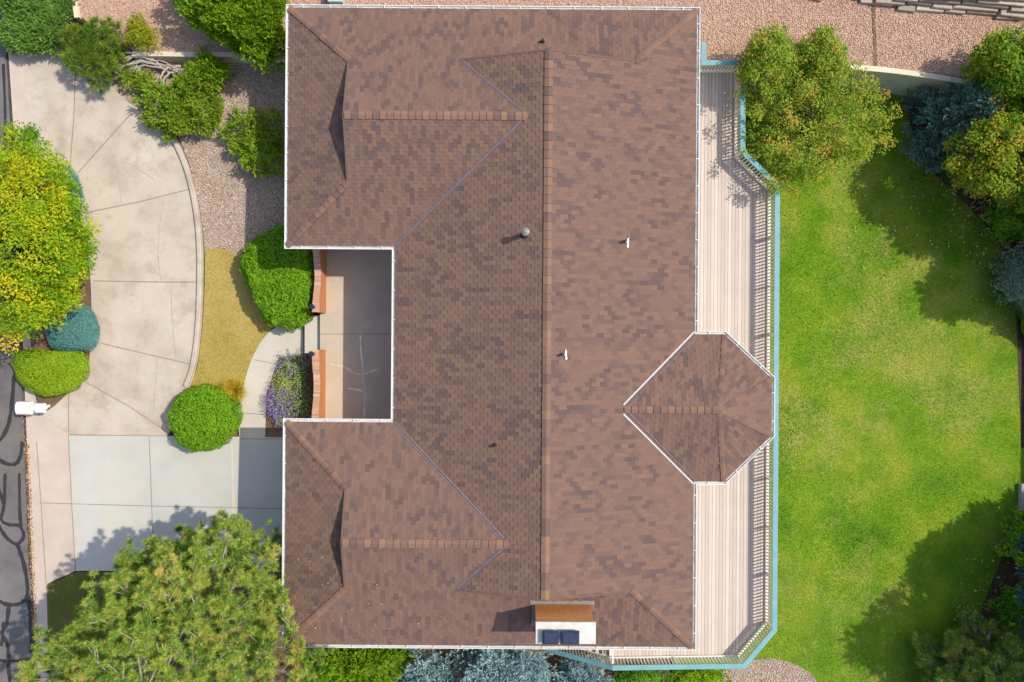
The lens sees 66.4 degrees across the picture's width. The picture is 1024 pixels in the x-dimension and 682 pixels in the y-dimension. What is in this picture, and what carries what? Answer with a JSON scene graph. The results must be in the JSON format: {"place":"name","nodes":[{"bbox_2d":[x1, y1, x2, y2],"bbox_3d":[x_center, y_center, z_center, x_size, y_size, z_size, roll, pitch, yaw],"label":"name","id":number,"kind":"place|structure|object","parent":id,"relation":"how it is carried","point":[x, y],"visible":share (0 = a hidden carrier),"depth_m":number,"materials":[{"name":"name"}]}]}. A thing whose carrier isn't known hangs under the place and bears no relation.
{"place":"outdoors","nodes":[
{"label":"outdoors","id":0,"kind":"place"},
{"bbox_2d":[0,3,33,681],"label":"street","id":1,"kind":"structure","parent":0,"point":[13,590],"depth_m":34.20,"materials":[{"name":"grey asphalt"}]},
{"bbox_2d":[0,64,33,681],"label":"street tar line","id":2,"kind":"object","parent":1,"relation":"on","point":[5,624],"visible":0.93,"depth_m":34.24,"materials":[{"name":"black asphalt"}]},
{"bbox_2d":[29,415,75,583],"bbox_3d":[-19.889,6.880,34.238,1.612,0.699,7.503,-4,90,0],"label":"driveway entry","id":3,"kind":"object","parent":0,"point":[52,449],"visible":0.96,"depth_m":34.10,"materials":[{"name":"beige concrete"}]},
{"bbox_2d":[36,359,281,579],"bbox_3d":[-15.280,6.108,34.012,12.865,0.594,7.041,-21,90,0],"label":"apron joint","id":4,"kind":"object","parent":3,"relation":"on","point":[71,503],"visible":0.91,"depth_m":34.09,"materials":[{"name":"grey concrete"}]},
{"bbox_2d":[23,47,203,434],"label":"driveway","id":5,"kind":"structure","parent":0,"point":[137,316],"depth_m":33.46,"materials":[{"name":"concrete"}]},
{"bbox_2d":[15,401,49,414],"bbox_3d":[-20.087,2.812,33.187,1.120,1.400,0.560,0,90,0],"label":"mailbox","id":6,"kind":"object","parent":5,"relation":"on","point":[25,408],"visible":1,"depth_m":32.56,"materials":[{"name":"white paint"}]},
{"bbox_2d":[23,158,90,409],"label":"driveway island","id":7,"kind":"structure","parent":5,"relation":"on","point":[41,342],"depth_m":33.66,"materials":[{"name":"brown soil"}]},
{"bbox_2d":[0,119,55,166],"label":"locust branch tree","id":8,"kind":"object","parent":7,"relation":"on","point":[34,134],"visible":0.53,"depth_m":30.64,"materials":[{"name":"green plant"}]},
{"bbox_2d":[10,348,89,396],"bbox_3d":[-19.620,1.354,33.223,3.253,1.168,2.085,0,90,0],"label":"round bush","id":9,"kind":"object","parent":7,"relation":"on","point":[42,372],"visible":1,"depth_m":32.87,"materials":[{"name":"green plant"}]},
{"bbox_2d":[0,124,101,355],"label":"honey locust","id":10,"kind":"object","parent":7,"relation":"on","point":[29,252],"visible":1,"depth_m":29.57,"materials":[{"name":"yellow plant"}]},
{"bbox_2d":[50,165,85,217],"bbox_3d":[-18.697,-6.119,32.828,1.362,1.082,2.628,0,90,0],"label":"juniper","id":11,"kind":"object","parent":7,"relation":"on","point":[75,179],"visible":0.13,"depth_m":32.80,"materials":[{"name":"green plant"}]},
{"bbox_2d":[44,305,100,351],"bbox_3d":[-18.631,-0.534,33.091,2.357,1.229,2.082,0,90,0],"label":"juniper","id":12,"kind":"object","parent":7,"relation":"on","point":[80,330],"visible":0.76,"depth_m":32.76,"materials":[{"name":"green plant"}]},
{"bbox_2d":[68,76,202,432],"bbox_3d":[-16.220,-3.774,33.454,5.959,0.932,15.528,0,90,0],"label":"driveway joint","id":13,"kind":"object","parent":5,"relation":"on","point":[119,281],"visible":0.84,"depth_m":33.53,"materials":[{"name":"concrete"}]},
{"bbox_2d":[106,153,175,408],"bbox_3d":[-15.307,-2.670,33.531,2.192,0.655,11.072,-9,90,0],"label":"driveway crack","id":14,"kind":"object","parent":5,"relation":"on","point":[158,260],"visible":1,"depth_m":33.46,"materials":[{"name":"grey concrete"}]},
{"bbox_2d":[48,571,190,681],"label":"corner lawn","id":15,"kind":"structure","parent":0,"point":[65,581],"depth_m":34.39,"materials":[{"name":"green plant"}]},
{"bbox_2d":[69,435,282,570],"bbox_3d":[-13.803,7.113,34.232,10.909,0.609,5.989,0,90,0],"label":"garage apron","id":16,"kind":"object","parent":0,"point":[113,472],"visible":0.56,"depth_m":34.07,"materials":[{"name":"grey concrete"}]},
{"bbox_2d":[230,441,235,570],"bbox_3d":[-12.144,7.213,34.104,0.135,0.342,5.709,0,90,0],"label":"apron strip","id":17,"kind":"object","parent":16,"relation":"on","point":[232,478],"visible":0.62,"depth_m":34.03,"materials":[{"name":"concrete"}]},
{"bbox_2d":[79,0,307,56],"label":"gravel","id":18,"kind":"structure","parent":0,"point":[170,38],"depth_m":32.37,"materials":[{"name":"gravel"}]},
{"bbox_2d":[73,0,84,21],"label":"edging curb","id":19,"kind":"structure","parent":18,"relation":"on","point":[76,12],"depth_m":32.20,"materials":[{"name":"beige concrete"}]},
{"bbox_2d":[56,13,131,93],"bbox_3d":[-17.048,-11.747,31.974,3.176,2.087,3.248,0,90,0],"label":"mugo pine","id":20,"kind":"object","parent":18,"relation":"on","point":[95,52],"visible":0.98,"depth_m":31.64,"materials":[{"name":"green plant"}]},
{"bbox_2d":[122,11,163,54],"bbox_3d":[-15.131,-12.614,31.884,1.704,1.184,1.689,0,90,0],"label":"yellow shrub","id":21,"kind":"object","parent":18,"relation":"on","point":[138,33],"visible":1,"depth_m":31.73,"materials":[{"name":"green plant"}]},
{"bbox_2d":[170,0,290,78],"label":"arborvitae","id":22,"kind":"object","parent":18,"relation":"on","point":[254,31],"visible":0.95,"depth_m":30.24,"materials":[{"name":"green plant"}]},
{"bbox_2d":[79,0,1023,85],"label":"pink gravel stones","id":23,"kind":"object","parent":18,"relation":"on","point":[724,29],"visible":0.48,"depth_m":32.38,"materials":[{"name":"gravel"}]},
{"bbox_2d":[189,248,271,385],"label":"front lawn","id":24,"kind":"structure","parent":0,"point":[209,340],"depth_m":33.66,"materials":[{"name":"yellow plant"}]},
{"bbox_2d":[179,63,284,319],"bbox_3d":[-11.601,-6.166,33.480,5.296,0.946,11.591,0,90,0],"label":"gravel bed","id":25,"kind":"object","parent":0,"point":[243,187],"visible":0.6,"depth_m":33.31,"materials":[{"name":"gravel"}]},
{"bbox_2d":[218,105,284,178],"bbox_3d":[-10.766,-8.272,32.466,3.052,1.534,3.236,0,90,0],"label":"juniper","id":26,"kind":"object","parent":25,"relation":"on","point":[258,148],"visible":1,"depth_m":32.39,"materials":[{"name":"green plant"}]},
{"bbox_2d":[239,224,314,331],"bbox_3d":[-9.733,-2.638,32.632,3.286,1.874,4.492,0,90,0],"label":"hedge","id":27,"kind":"object","parent":25,"relation":"on","point":[279,282],"visible":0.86,"depth_m":32.03,"materials":[{"name":"green plant"}]},
{"bbox_2d":[238,323,303,440],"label":"entry walk","id":28,"kind":"structure","parent":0,"point":[275,341],"depth_m":33.76,"materials":[{"name":"concrete"}]},
{"bbox_2d":[265,352,313,436],"bbox_3d":[-9.504,2.457,33.956,2.430,0.486,3.937,0,90,0],"label":"planting bed","id":29,"kind":"object","parent":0,"point":[271,430],"visible":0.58,"depth_m":33.82,"materials":[{"name":"brown soil"}]},
{"bbox_2d":[261,379,301,419],"bbox_3d":[-9.871,2.586,33.491,1.896,1.155,1.959,0,90,0],"label":"lavender","id":30,"kind":"object","parent":29,"relation":"on","point":[282,400],"visible":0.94,"depth_m":33.32,"materials":[{"name":"purple plant"}]},
{"bbox_2d":[271,409,295,427],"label":"lavender","id":31,"kind":"object","parent":29,"relation":"on","point":[279,421],"visible":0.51,"depth_m":33.52,"materials":[{"name":"purple plant"}]},
{"bbox_2d":[267,370,304,399],"bbox_3d":[-9.739,1.862,33.381,1.569,0.943,1.740,-15,90,0],"label":"lavender","id":32,"kind":"object","parent":29,"relation":"on","point":[286,382],"visible":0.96,"depth_m":33.35,"materials":[{"name":"green plant"}]},
{"bbox_2d":[274,348,310,381],"bbox_3d":[-9.444,1.037,33.369,1.640,0.965,1.559,0,90,0],"label":"lavender","id":33,"kind":"object","parent":29,"relation":"on","point":[288,364],"visible":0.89,"depth_m":33.29,"materials":[{"name":"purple plant"}]},
{"bbox_2d":[284,384,312,417],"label":"lavender","id":34,"kind":"object","parent":29,"relation":"on","point":[302,403],"visible":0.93,"depth_m":33.41,"materials":[{"name":"green plant"}]},
{"bbox_2d":[288,355,312,400],"bbox_3d":[-9.012,1.604,33.398,1.250,0.892,2.359,0,90,0],"label":"lavender","id":35,"kind":"object","parent":29,"relation":"on","point":[301,376],"visible":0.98,"depth_m":33.37,"materials":[{"name":"green plant"}]},
{"bbox_2d":[6,2,670,681],"bbox_3d":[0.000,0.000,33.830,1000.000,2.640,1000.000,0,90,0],"label":"ground","id":36,"kind":"structure","parent":0,"point":[606,672],"depth_m":34.07,"materials":[{"name":"brown soil"}]},
{"bbox_2d":[8,27,48,681],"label":"gutter pan","id":37,"kind":"object","parent":36,"relation":"on","point":[16,66],"visible":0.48,"depth_m":34.13,"materials":[{"name":"beige concrete"}]},
{"bbox_2d":[6,54,35,673],"bbox_3d":[-21.115,1.707,33.835,0.342,1.657,27.614,0,90,0],"label":"gutter debris","id":38,"kind":"object","parent":37,"relation":"on","point":[26,464],"visible":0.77,"depth_m":34.16,"materials":[{"name":"brown plant"}]},
{"bbox_2d":[22,415,37,639],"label":"gutter leaves","id":39,"kind":"object","parent":37,"relation":"on","point":[30,566],"visible":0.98,"depth_m":34.18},
{"bbox_2d":[0,0,79,57],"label":"juniper","id":40,"kind":"object","parent":36,"relation":"on","point":[34,25],"visible":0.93,"depth_m":31.95,"materials":[{"name":"green plant"}]},
{"bbox_2d":[104,59,226,124],"bbox_3d":[-15.815,-10.418,33.236,8.376,0.433,3.050,0,90,0],"label":"bed","id":41,"kind":"object","parent":36,"relation":"on","point":[127,92],"visible":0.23,"depth_m":33.08,"materials":[{"name":"gravel"}]},
{"bbox_2d":[118,64,159,94],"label":"juniper","id":42,"kind":"object","parent":41,"relation":"on","point":[137,80],"visible":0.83,"depth_m":32.46,"materials":[{"name":"green plant"}]},
{"bbox_2d":[105,51,186,107],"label":"dead branches","id":43,"kind":"object","parent":41,"relation":"on","point":[167,69],"visible":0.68,"depth_m":32.55,"materials":[{"name":"grey wood"}]},
{"bbox_2d":[131,71,224,144],"bbox_3d":[-13.829,-9.660,32.345,3.760,1.739,2.951,0,90,0],"label":"juniper","id":44,"kind":"object","parent":41,"relation":"on","point":[186,111],"visible":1,"depth_m":32.19,"materials":[{"name":"green plant"}]},
{"bbox_2d":[181,44,236,92],"bbox_3d":[-12.617,-11.106,32.223,2.137,1.668,1.764,35,90,0],"label":"juniper","id":45,"kind":"object","parent":41,"relation":"on","point":[213,68],"visible":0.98,"depth_m":31.99,"materials":[{"name":"green plant"}]},
{"bbox_2d":[13,508,335,681],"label":"pine tree","id":46,"kind":"object","parent":36,"relation":"on","point":[125,619],"visible":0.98,"depth_m":26.43,"materials":[{"name":"green plant"}]},
{"bbox_2d":[170,134,202,386],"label":"driveway curb","id":47,"kind":"structure","parent":36,"relation":"on","point":[183,160],"depth_m":33.38,"materials":[{"name":"concrete"}]},
{"bbox_2d":[166,382,243,452],"bbox_3d":[-12.961,3.258,33.130,3.183,1.588,3.011,0,90,0],"label":"round bush","id":48,"kind":"object","parent":36,"relation":"on","point":[209,417],"visible":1,"depth_m":32.63,"materials":[{"name":"green plant"}]},
{"bbox_2d":[132,51,285,66],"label":"retaining wall","id":49,"kind":"structure","parent":36,"relation":"on","point":[170,56],"depth_m":32.39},
{"bbox_2d":[220,376,249,403],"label":"ornamental grass","id":50,"kind":"object","parent":36,"relation":"on","point":[234,387],"depth_m":33.30,"materials":[{"name":"yellow plant"}]},
{"bbox_2d":[305,315,319,352],"bbox_3d":[-8.490,-0.286,33.510,0.664,0.500,1.610,0,90,0],"label":"step landing","id":51,"kind":"object","parent":36,"relation":"on","point":[312,335],"visible":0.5,"depth_m":33.26,"materials":[{"name":"concrete"}]},
{"bbox_2d":[312,350,325,417],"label":"brick wall","id":52,"kind":"structure","parent":36,"relation":"on","point":[319,377],"depth_m":31.99,"materials":[{"name":"orange brick"}]},
{"bbox_2d":[312,249,326,312],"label":"brick wall","id":53,"kind":"structure","parent":36,"relation":"on","point":[319,293],"depth_m":31.99,"materials":[{"name":"brown brick"}]},
{"bbox_2d":[281,4,774,649],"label":"house","id":54,"kind":"structure","parent":36,"relation":"on","point":[581,406],"depth_m":28.42,"materials":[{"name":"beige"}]},
{"bbox_2d":[290,538,477,640],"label":"roof needles","id":55,"kind":"object","parent":54,"relation":"on","point":[354,602],"visible":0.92,"depth_m":28.75,"materials":[{"name":"brown plant"}]},
{"bbox_2d":[609,660,671,681],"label":"green shrub","id":56,"kind":"object","parent":36,"relation":"on","point":[644,676],"visible":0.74,"depth_m":33.87,"materials":[{"name":"green plant"}]},
{"bbox_2d":[700,65,1023,105],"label":"retaining wall","id":57,"kind":"structure","parent":36,"relation":"on","point":[896,81],"depth_m":32.71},
{"bbox_2d":[1013,560,1023,634],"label":"spruce tree","id":58,"kind":"object","parent":36,"relation":"on","point":[1019,595],"visible":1,"depth_m":32.35,"materials":[{"name":"green plant"}]},
{"bbox_2d":[1014,535,1023,554],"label":"spruce tree","id":59,"kind":"object","parent":36,"relation":"on","point":[1020,547],"visible":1,"depth_m":33.17,"materials":[{"name":"green plant"}]},
{"bbox_2d":[320,249,391,418],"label":"courtyard paving","id":60,"kind":"structure","parent":0,"point":[358,292],"depth_m":33.00,"materials":[{"name":"brown concrete"}]},
{"bbox_2d":[330,335,379,418],"bbox_3d":[-6.313,1.520,32.992,1.776,0.001,3.168,-32,90,0],"label":"courtyard crack filler","id":61,"kind":"object","parent":60,"relation":"on","point":[362,374],"visible":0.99,"depth_m":32.99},
{"bbox_2d":[192,572,671,681],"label":"bed","id":62,"kind":"object","parent":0,"point":[552,660],"depth_m":34.59,"materials":[{"name":"brown soil"}]},
{"bbox_2d":[298,648,430,681],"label":"yellow conifer","id":63,"kind":"object","parent":62,"relation":"on","point":[361,664],"visible":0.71,"depth_m":32.64,"materials":[{"name":"green plant"}]},
{"bbox_2d":[390,648,474,681],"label":"blue spruce","id":64,"kind":"object","parent":62,"relation":"on","point":[432,668],"visible":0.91,"depth_m":32.89,"materials":[{"name":"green plant"}]},
{"bbox_2d":[442,649,570,681],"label":"blue spruce","id":65,"kind":"object","parent":62,"relation":"on","point":[508,665],"visible":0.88,"depth_m":32.33,"materials":[{"name":"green plant"}]},
{"bbox_2d":[553,649,614,681],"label":"blue spruce","id":66,"kind":"object","parent":62,"relation":"on","point":[583,672],"visible":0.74,"depth_m":33.07,"materials":[{"name":"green plant"}]},
{"bbox_2d":[308,0,1023,78],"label":"gravel terrace","id":67,"kind":"structure","parent":0,"point":[878,10],"depth_m":32.40,"materials":[{"name":"gravel"}]},
{"bbox_2d":[328,0,344,4],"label":"utility box","id":68,"kind":"object","parent":67,"relation":"on","point":[336,2],"visible":0.8,"depth_m":31.87,"materials":[{"name":"white metal"}]},
{"bbox_2d":[872,6,876,65],"bbox_3d":[15.005,-12.618,32.435,0.122,0.130,2.494,-2,90,0],"label":"edging strip","id":69,"kind":"object","parent":67,"relation":"on","point":[874,39],"visible":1,"depth_m":32.37,"materials":[{"name":"brown wood"}]},
{"bbox_2d":[814,0,1023,20],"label":"stone wall","id":70,"kind":"structure","parent":67,"relation":"on","point":[1006,9],"depth_m":32.08,"materials":[{"name":"beige stone"}]},
{"bbox_2d":[719,658,815,681],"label":"gravel path","id":71,"kind":"structure","parent":0,"point":[773,675],"depth_m":34.49,"materials":[{"name":"beige gravel"}]},
{"bbox_2d":[103,59,814,681],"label":"gravel stones","id":72,"kind":"object","parent":71,"relation":"on","point":[255,207],"visible":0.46,"depth_m":33.29,"materials":[{"name":"beige gravel"}]},
{"bbox_2d":[671,84,1023,681],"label":"lawn","id":73,"kind":"structure","parent":0,"point":[859,364],"depth_m":34.50,"materials":[{"name":"green plant"}]},
{"bbox_2d":[544,42,779,670],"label":"deck","id":74,"kind":"structure","parent":73,"relation":"on","point":[734,528],"depth_m":32.00,"materials":[{"name":"beige paint"}]},
{"bbox_2d":[667,669,731,681],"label":"green shrub","id":75,"kind":"object","parent":73,"relation":"on","point":[696,676],"visible":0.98,"depth_m":33.92,"materials":[{"name":"green plant"}]},
{"bbox_2d":[731,18,902,200],"bbox_3d":[11.545,-9.461,31.758,6.572,5.712,6.921,-30,90,0],"label":"backyard tree","id":76,"kind":"object","parent":73,"relation":"on","point":[774,56],"visible":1,"depth_m":30.35,"materials":[{"name":"green plant"}]},
{"bbox_2d":[833,147,1022,640],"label":"fallen leaves","id":77,"kind":"object","parent":73,"relation":"on","point":[977,208],"visible":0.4,"depth_m":34.41,"materials":[{"name":"brown plant"}]},
{"bbox_2d":[905,98,1023,447],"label":"shrub bed","id":78,"kind":"object","parent":73,"relation":"on","point":[1020,334],"visible":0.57,"depth_m":34.49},
{"bbox_2d":[898,75,1005,172],"bbox_3d":[18.975,-9.302,32.365,4.751,4.470,4.363,0,90,0],"label":"spruce tree","id":79,"kind":"object","parent":78,"relation":"on","point":[967,111],"visible":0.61,"depth_m":32.51,"materials":[{"name":"blue plant"}]},
{"bbox_2d":[941,101,1023,213],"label":"maple tree","id":80,"kind":"object","parent":78,"relation":"on","point":[1003,135],"visible":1,"depth_m":30.48,"materials":[{"name":"green plant"}]},
{"bbox_2d":[958,21,1023,119],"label":"maple tree","id":81,"kind":"object","parent":78,"relation":"on","point":[1002,63],"visible":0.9,"depth_m":30.13,"materials":[{"name":"green plant"}]},
{"bbox_2d":[979,190,1023,246],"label":"leafy shrub","id":82,"kind":"object","parent":78,"relation":"on","point":[1008,221],"visible":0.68,"depth_m":33.38,"materials":[{"name":"green plant"}]},
{"bbox_2d":[987,241,1023,315],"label":"silver shrub","id":83,"kind":"object","parent":78,"relation":"on","point":[1010,278],"visible":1,"depth_m":33.34,"materials":[{"name":"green plant"}]},
{"bbox_2d":[1013,302,1023,333],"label":"leafy shrub","id":84,"kind":"object","parent":78,"relation":"on","point":[1022,322],"visible":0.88,"depth_m":33.95,"materials":[{"name":"green plant"}]},
{"bbox_2d":[1018,483,1023,510],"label":"landscape timber","id":85,"kind":"object","parent":73,"relation":"on","point":[1021,495],"visible":0.91,"depth_m":34.31,"materials":[{"name":"grey wood"}]},
{"bbox_2d":[970,518,1023,681],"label":"pine bed","id":86,"kind":"object","parent":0,"point":[1006,576],"visible":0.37,"depth_m":34.49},
{"bbox_2d":[910,609,1023,681],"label":"pine tree","id":87,"kind":"object","parent":86,"relation":"on","point":[1001,660],"visible":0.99,"depth_m":32.84,"materials":[{"name":"green plant"}]},
{"bbox_2d":[980,579,1023,636],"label":"leafy shrub","id":88,"kind":"object","parent":86,"relation":"on","point":[1009,609],"visible":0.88,"depth_m":33.63,"materials":[{"name":"green plant"}]},
{"bbox_2d":[990,505,1023,566],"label":"leafy shrub","id":89,"kind":"object","parent":86,"relation":"on","point":[1018,529],"visible":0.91,"depth_m":33.62,"materials":[{"name":"green plant"}]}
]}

